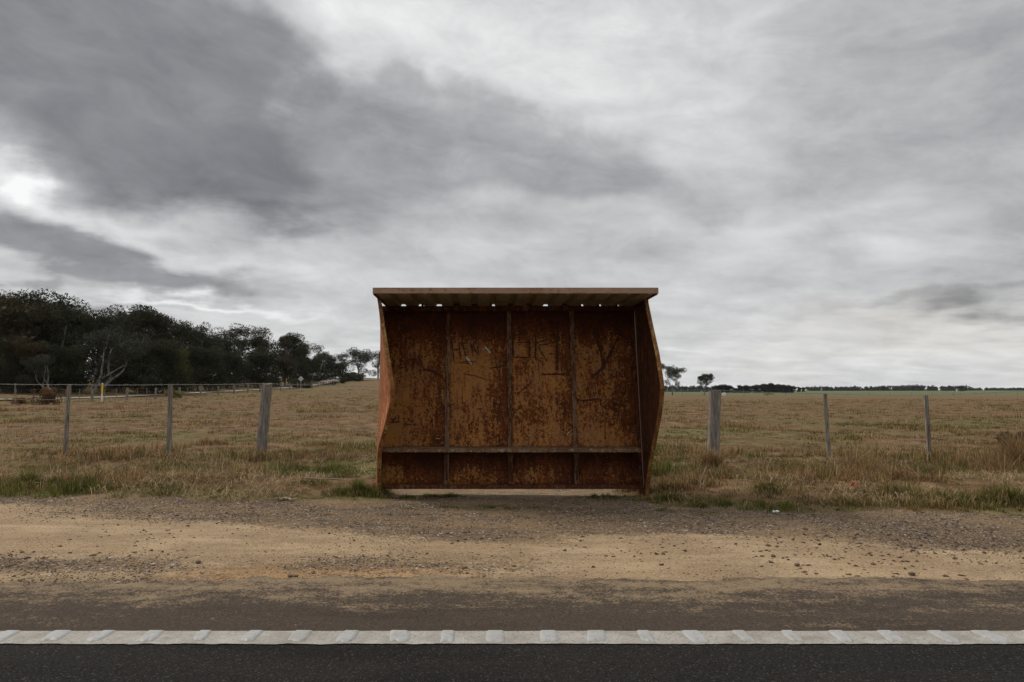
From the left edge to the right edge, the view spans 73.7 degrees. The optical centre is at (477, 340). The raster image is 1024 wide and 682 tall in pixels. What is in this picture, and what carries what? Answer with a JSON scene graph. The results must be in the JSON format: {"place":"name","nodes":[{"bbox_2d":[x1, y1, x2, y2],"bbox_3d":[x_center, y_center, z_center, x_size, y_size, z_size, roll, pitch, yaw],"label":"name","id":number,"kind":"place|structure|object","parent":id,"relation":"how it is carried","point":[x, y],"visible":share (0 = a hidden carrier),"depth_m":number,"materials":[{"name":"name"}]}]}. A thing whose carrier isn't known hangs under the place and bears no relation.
{"place":"outdoors","nodes":[
{"label":"outdoors","id":0,"kind":"place"},
{"bbox_2d":[13,379,339,398],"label":"gravel track","id":1,"kind":"structure","parent":0,"point":[314,384],"depth_m":102.17,"materials":[{"name":"beige gravel"}]},
{"bbox_2d":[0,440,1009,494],"bbox_3d":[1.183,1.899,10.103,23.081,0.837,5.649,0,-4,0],"label":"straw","id":2,"kind":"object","parent":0,"point":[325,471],"visible":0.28,"depth_m":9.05,"materials":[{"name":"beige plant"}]},
{"bbox_2d":[0,378,1023,583],"bbox_3d":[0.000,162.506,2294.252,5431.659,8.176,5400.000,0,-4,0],"label":"ground","id":3,"kind":"structure","parent":0,"point":[574,564],"depth_m":6.04,"materials":[{"name":"beige soil"}]},
{"bbox_2d":[3,397,31,403],"bbox_3d":[-34.717,4.540,51.636,1.686,0.594,1.978,1,-4,-18],"label":"bush","id":4,"kind":"object","parent":3,"relation":"on","point":[22,400],"visible":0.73,"depth_m":51.71,"materials":[{"name":"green plant"}]},
{"bbox_2d":[0,333,53,393],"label":"dark tree","id":5,"kind":"object","parent":3,"relation":"on","point":[18,348],"visible":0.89,"depth_m":73.00,"materials":[{"name":"green plant"}]},
{"bbox_2d":[0,294,64,391],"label":"dark tree","id":6,"kind":"object","parent":3,"relation":"on","point":[7,302],"visible":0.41,"depth_m":79.56,"materials":[{"name":"green plant"}]},
{"bbox_2d":[15,353,61,393],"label":"leaning gum","id":7,"kind":"object","parent":3,"relation":"on","point":[44,364],"visible":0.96,"depth_m":71.83,"materials":[{"name":"green plant"}]},
{"bbox_2d":[0,288,91,390],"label":"dark tree","id":8,"kind":"object","parent":3,"relation":"on","point":[31,299],"visible":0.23,"depth_m":84.99,"materials":[{"name":"green plant"}]},
{"bbox_2d":[30,386,71,404],"bbox_3d":[-31.651,4.090,50.578,2.155,1.518,2.527,0,-4,2],"label":"bush","id":9,"kind":"object","parent":3,"relation":"on","point":[48,396],"visible":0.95,"depth_m":50.06,"materials":[{"name":"brown plant"}]},
{"bbox_2d":[22,341,96,392],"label":"dark tree","id":10,"kind":"object","parent":3,"relation":"on","point":[66,364],"visible":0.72,"depth_m":77.34,"materials":[{"name":"green plant"}]},
{"bbox_2d":[11,382,131,393],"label":"wire fence","id":11,"kind":"object","parent":3,"relation":"on","point":[15,386],"visible":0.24,"depth_m":70.76,"materials":[{"name":"grey metal"}]},
{"bbox_2d":[58,304,95,370],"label":"gum tree","id":12,"kind":"object","parent":3,"relation":"on","point":[86,317],"visible":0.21,"depth_m":94.03,"materials":[{"name":"green plant"}]},
{"bbox_2d":[70,304,133,388],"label":"gum tree","id":13,"kind":"object","parent":3,"relation":"on","point":[107,321],"visible":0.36,"depth_m":102.81,"materials":[{"name":"green plant"}]},
{"bbox_2d":[101,383,102,401],"bbox_3d":[-31.785,4.419,57.832,0.150,1.693,0.048,0,-4,0],"label":"marker post","id":14,"kind":"object","parent":3,"relation":"on","point":[102,392],"visible":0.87,"depth_m":57.81,"materials":[{"name":"yellow paint"}]},
{"bbox_2d":[57,327,162,393],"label":"leaning gum","id":15,"kind":"object","parent":3,"relation":"on","point":[127,353],"visible":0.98,"depth_m":80.60,"materials":[{"name":"green plant"}]},
{"bbox_2d":[84,314,144,384],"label":"gum tree","id":16,"kind":"object","parent":3,"relation":"on","point":[134,326],"visible":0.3,"depth_m":108.12,"materials":[{"name":"green plant"}]},
{"bbox_2d":[100,355,136,392],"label":"dark tree","id":17,"kind":"object","parent":3,"relation":"on","point":[120,388],"visible":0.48,"depth_m":85.58,"materials":[{"name":"green plant"}]},
{"bbox_2d":[93,338,186,393],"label":"dark tree","id":18,"kind":"object","parent":3,"relation":"on","point":[156,356],"visible":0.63,"depth_m":86.56,"materials":[{"name":"green plant"}]},
{"bbox_2d":[112,304,174,384],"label":"gum tree","id":19,"kind":"object","parent":3,"relation":"on","point":[153,319],"visible":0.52,"depth_m":111.47,"materials":[{"name":"green plant"}]},
{"bbox_2d":[140,313,177,345],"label":"gum tree","id":20,"kind":"object","parent":3,"relation":"on","point":[146,334],"visible":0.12,"depth_m":116.80,"materials":[{"name":"green plant"}]},
{"bbox_2d":[0,298,326,391],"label":"wood undergrowth","id":21,"kind":"object","parent":3,"relation":"on","point":[21,308],"visible":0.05,"depth_m":83.85,"materials":[{"name":"green plant"}]},
{"bbox_2d":[2,380,338,404],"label":"wire fence","id":22,"kind":"object","parent":3,"relation":"on","point":[127,394],"visible":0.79,"depth_m":72.86,"materials":[{"name":"grey metal"}]},
{"bbox_2d":[149,346,194,392],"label":"wattle tree","id":23,"kind":"object","parent":3,"relation":"on","point":[181,361],"visible":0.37,"depth_m":91.56,"materials":[{"name":"green plant"}]},
{"bbox_2d":[165,389,182,397],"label":"bush","id":24,"kind":"object","parent":3,"relation":"on","point":[176,394],"visible":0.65,"depth_m":72.54,"materials":[{"name":"green plant"}]},
{"bbox_2d":[151,320,199,386],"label":"gum tree","id":25,"kind":"object","parent":3,"relation":"on","point":[178,331],"visible":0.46,"depth_m":120.15,"materials":[{"name":"green plant"}]},
{"bbox_2d":[176,344,229,390],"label":"dark tree","id":26,"kind":"object","parent":3,"relation":"on","point":[205,359],"visible":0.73,"depth_m":102.85,"materials":[{"name":"green plant"}]},
{"bbox_2d":[187,322,224,385],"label":"gum tree","id":27,"kind":"object","parent":3,"relation":"on","point":[207,344],"visible":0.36,"depth_m":127.71,"materials":[{"name":"green plant"}]},
{"bbox_2d":[204,332,244,385],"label":"dark tree","id":28,"kind":"object","parent":3,"relation":"on","point":[228,344],"visible":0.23,"depth_m":135.02,"materials":[{"name":"green plant"}]},
{"bbox_2d":[215,350,249,388],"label":"dark tree","id":29,"kind":"object","parent":3,"relation":"on","point":[234,359],"visible":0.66,"depth_m":117.32,"materials":[{"name":"green plant"}]},
{"bbox_2d":[210,323,259,384],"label":"gum tree","id":30,"kind":"object","parent":3,"relation":"on","point":[241,332],"visible":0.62,"depth_m":150.06,"materials":[{"name":"green plant"}]},
{"bbox_2d":[235,334,271,382],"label":"gum tree","id":31,"kind":"object","parent":3,"relation":"on","point":[259,343],"visible":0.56,"depth_m":147.49,"materials":[{"name":"green plant"}]},
{"bbox_2d":[228,349,282,387],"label":"dark tree","id":32,"kind":"object","parent":3,"relation":"on","point":[260,363],"visible":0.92,"depth_m":130.68,"materials":[{"name":"green plant"}]},
{"bbox_2d":[251,326,287,374],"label":"gum tree","id":33,"kind":"object","parent":3,"relation":"on","point":[263,332],"visible":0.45,"depth_m":158.69,"materials":[{"name":"green plant"}]},
{"bbox_2d":[268,354,299,386],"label":"dark tree","id":34,"kind":"object","parent":3,"relation":"on","point":[287,370],"visible":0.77,"depth_m":144.95,"materials":[{"name":"green plant"}]},
{"bbox_2d":[271,332,305,382],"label":"gum tree","id":35,"kind":"object","parent":3,"relation":"on","point":[288,340],"visible":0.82,"depth_m":169.54,"materials":[{"name":"green plant"}]},
{"bbox_2d":[287,378,299,387],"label":"bush","id":36,"kind":"object","parent":3,"relation":"on","point":[288,380],"visible":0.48,"depth_m":139.00,"materials":[{"name":"green plant"}]},
{"bbox_2d":[281,344,315,377],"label":"dark tree","id":37,"kind":"object","parent":3,"relation":"on","point":[304,352],"visible":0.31,"depth_m":176.60,"materials":[{"name":"green plant"}]},
{"bbox_2d":[290,379,309,387],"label":"bush","id":38,"kind":"object","parent":3,"relation":"on","point":[299,382],"visible":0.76,"depth_m":137.22,"materials":[{"name":"green plant"}]},
{"bbox_2d":[290,356,327,383],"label":"dark tree","id":39,"kind":"object","parent":3,"relation":"on","point":[309,368],"visible":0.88,"depth_m":163.71,"materials":[{"name":"green plant"}]},
{"bbox_2d":[301,341,317,357],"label":"gum tree","id":40,"kind":"object","parent":3,"relation":"on","point":[307,344],"visible":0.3,"depth_m":183.41,"materials":[{"name":"green plant"}]},
{"bbox_2d":[303,477,338,479],"bbox_3d":[-1.928,1.717,8.524,0.485,0.039,0.036,1,-4,-9],"label":"stick","id":41,"kind":"object","parent":3,"relation":"on","point":[321,478],"visible":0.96,"depth_m":8.51,"materials":[{"name":"wood"}]},
{"bbox_2d":[313,345,329,378],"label":"gum tree","id":42,"kind":"object","parent":3,"relation":"on","point":[325,354],"visible":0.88,"depth_m":196.02,"materials":[{"name":"green plant"}]},
{"bbox_2d":[311,355,338,380],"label":"dark tree","id":43,"kind":"object","parent":3,"relation":"on","point":[327,364],"visible":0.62,"depth_m":204.02,"materials":[{"name":"green plant"}]},
{"bbox_2d":[326,362,350,378],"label":"dark tree","id":44,"kind":"object","parent":3,"relation":"on","point":[339,367],"visible":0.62,"depth_m":238.11,"materials":[{"name":"green plant"}]},
{"bbox_2d":[334,378,345,382],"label":"bush","id":45,"kind":"object","parent":3,"relation":"on","point":[342,379],"visible":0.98,"depth_m":181.24,"materials":[{"name":"green plant"}]},
{"bbox_2d":[334,352,349,371],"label":"gum tree","id":46,"kind":"object","parent":3,"relation":"on","point":[339,356],"visible":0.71,"depth_m":296.35,"materials":[{"name":"green plant"}]},
{"bbox_2d":[340,372,359,381],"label":"bush","id":47,"kind":"object","parent":3,"relation":"on","point":[348,376],"visible":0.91,"depth_m":204.41,"materials":[{"name":"green plant"}]},
{"bbox_2d":[346,372,363,380],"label":"bush","id":48,"kind":"object","parent":3,"relation":"on","point":[355,377],"visible":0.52,"depth_m":214.53,"materials":[{"name":"green plant"}]},
{"bbox_2d":[341,347,373,373],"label":"gum tree","id":49,"kind":"object","parent":3,"relation":"on","point":[363,358],"visible":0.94,"depth_m":290.20,"materials":[{"name":"green plant"}]},
{"bbox_2d":[367,350,379,377],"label":"gum tree","id":50,"kind":"object","parent":3,"relation":"on","point":[377,366],"visible":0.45,"depth_m":297.92,"materials":[{"name":"green plant"}]},
{"bbox_2d":[0,387,1023,466],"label":"field grass","id":51,"kind":"structure","parent":3,"relation":"on","point":[356,445],"depth_m":20.50,"materials":[{"name":"brown plant"}]},
{"bbox_2d":[0,383,1023,457],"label":"wire fence","id":52,"kind":"object","parent":3,"relation":"on","point":[714,415],"visible":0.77,"depth_m":12.49,"materials":[{"name":"grey metal"}]},
{"bbox_2d":[0,506,1023,583],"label":"earth clods","id":53,"kind":"object","parent":3,"relation":"on","point":[593,566],"visible":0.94,"depth_m":5.08,"materials":[{"name":"soil"}]},
{"bbox_2d":[0,415,1023,515],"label":"grass tussocks","id":54,"kind":"object","parent":3,"relation":"on","point":[1000,495],"depth_m":7.69,"materials":[{"name":"plant"}]},
{"bbox_2d":[373,288,664,496],"bbox_3d":[0.378,0.631,7.718,3.132,2.344,1.314,0,-4,0],"label":"bus shelter","id":55,"kind":"object","parent":3,"relation":"on","point":[518,388],"visible":0.98,"depth_m":8.10,"materials":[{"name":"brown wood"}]},
{"bbox_2d":[661,362,686,394],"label":"gum tree","id":56,"kind":"object","parent":3,"relation":"on","point":[672,372],"visible":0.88,"depth_m":260.42,"materials":[{"name":"green plant"}]},
{"bbox_2d":[664,385,729,391],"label":"tree line","id":57,"kind":"object","parent":3,"relation":"on","point":[693,388],"visible":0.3,"depth_m":689.54,"materials":[{"name":"green plant"}]},
{"bbox_2d":[697,373,714,394],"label":"gum tree","id":58,"kind":"object","parent":3,"relation":"on","point":[704,378],"visible":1,"depth_m":269.01,"materials":[{"name":"green plant"}]},
{"bbox_2d":[712,384,724,392],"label":"pine tree","id":59,"kind":"object","parent":3,"relation":"on","point":[718,387],"visible":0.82,"depth_m":476.98,"materials":[{"name":"green plant"}]},
{"bbox_2d":[722,384,732,392],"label":"pine tree","id":60,"kind":"object","parent":3,"relation":"on","point":[726,387],"visible":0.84,"depth_m":483.64,"materials":[{"name":"green plant"}]},
{"bbox_2d":[737,385,747,392],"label":"pine tree","id":61,"kind":"object","parent":3,"relation":"on","point":[741,388],"visible":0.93,"depth_m":478.17,"materials":[{"name":"green plant"}]},
{"bbox_2d":[744,385,753,392],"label":"pine tree","id":62,"kind":"object","parent":3,"relation":"on","point":[749,389],"visible":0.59,"depth_m":483.33,"materials":[{"name":"green plant"}]},
{"bbox_2d":[751,384,759,392],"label":"pine tree","id":63,"kind":"object","parent":3,"relation":"on","point":[754,387],"visible":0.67,"depth_m":488.91,"materials":[{"name":"green plant"}]},
{"bbox_2d":[755,384,768,392],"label":"pine tree","id":64,"kind":"object","parent":3,"relation":"on","point":[760,387],"visible":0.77,"depth_m":477.46,"materials":[{"name":"green plant"}]},
{"bbox_2d":[762,387,773,395],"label":"gum tree","id":65,"kind":"object","parent":3,"relation":"on","point":[766,389],"visible":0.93,"depth_m":249.25,"materials":[{"name":"green plant"}]},
{"bbox_2d":[764,383,774,392],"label":"pine tree","id":66,"kind":"object","parent":3,"relation":"on","point":[771,385],"visible":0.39,"depth_m":482.90,"materials":[{"name":"green plant"}]},
{"bbox_2d":[775,384,787,392],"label":"pine tree","id":67,"kind":"object","parent":3,"relation":"on","point":[779,387],"visible":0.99,"depth_m":478.20,"materials":[{"name":"green plant"}]},
{"bbox_2d":[782,384,792,392],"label":"pine tree","id":68,"kind":"object","parent":3,"relation":"on","point":[788,388],"visible":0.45,"depth_m":483.68,"materials":[{"name":"green plant"}]},
{"bbox_2d":[789,385,796,392],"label":"pine tree","id":69,"kind":"object","parent":3,"relation":"on","point":[793,389],"visible":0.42,"depth_m":489.76,"materials":[{"name":"green plant"}]},
{"bbox_2d":[682,392,1017,395],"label":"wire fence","id":70,"kind":"object","parent":3,"relation":"on","point":[951,392],"visible":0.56,"depth_m":229.18,"materials":[{"name":"grey metal"}]},
{"bbox_2d":[804,384,970,390],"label":"tree line","id":71,"kind":"object","parent":3,"relation":"on","point":[916,387],"visible":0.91,"depth_m":1089.54,"materials":[{"name":"green plant"}]},
{"bbox_2d":[956,385,962,390],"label":"pine tree","id":72,"kind":"object","parent":3,"relation":"on","point":[959,388],"visible":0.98,"depth_m":896.05,"materials":[{"name":"green plant"}]},
{"bbox_2d":[969,387,1023,390],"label":"tree line","id":73,"kind":"object","parent":3,"relation":"on","point":[996,389],"visible":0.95,"depth_m":1293.41,"materials":[{"name":"green plant"}]},
{"bbox_2d":[993,431,1023,450],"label":"bush","id":74,"kind":"object","parent":3,"relation":"on","point":[1011,435],"visible":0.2,"depth_m":12.58,"materials":[{"name":"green plant"}]},
{"bbox_2d":[0,575,1023,681],"bbox_3d":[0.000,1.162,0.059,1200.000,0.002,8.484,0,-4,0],"label":"road","id":75,"kind":"structure","parent":0,"point":[474,603],"depth_m":3.38,"materials":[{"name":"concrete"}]},
{"bbox_2d":[0,630,1023,643],"bbox_3d":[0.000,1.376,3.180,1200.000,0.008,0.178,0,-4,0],"label":"road marking","id":76,"kind":"object","parent":75,"relation":"on","point":[526,637],"visible":1,"depth_m":3.18,"materials":[{"name":"paint"}]},
{"bbox_2d":[0,444,1023,517],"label":"verge grass","id":77,"kind":"structure","parent":0,"point":[863,474],"depth_m":8.48,"materials":[{"name":"plant"}]},
{"bbox_2d":[0,485,1023,584],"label":"gravel","id":78,"kind":"structure","parent":0,"point":[561,524],"depth_m":6.04,"materials":[{"name":"gravel"}]},
{"bbox_2d":[279,497,296,500],"bbox_3d":[-1.971,1.649,7.127,0.181,0.039,0.069,1,-4,-8],"label":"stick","id":79,"kind":"object","parent":78,"relation":"on","point":[289,498],"visible":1,"depth_m":7.12,"materials":[{"name":"beige wood"}]},
{"bbox_2d":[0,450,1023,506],"bbox_3d":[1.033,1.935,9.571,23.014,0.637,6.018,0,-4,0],"label":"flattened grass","id":80,"kind":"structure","parent":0,"point":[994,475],"depth_m":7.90,"materials":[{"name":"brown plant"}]},
{"bbox_2d":[0,0,1023,389],"label":"sky","id":81,"kind":"structure","parent":0,"point":[810,193],"materials":[{"name":"grey"}]}
]}

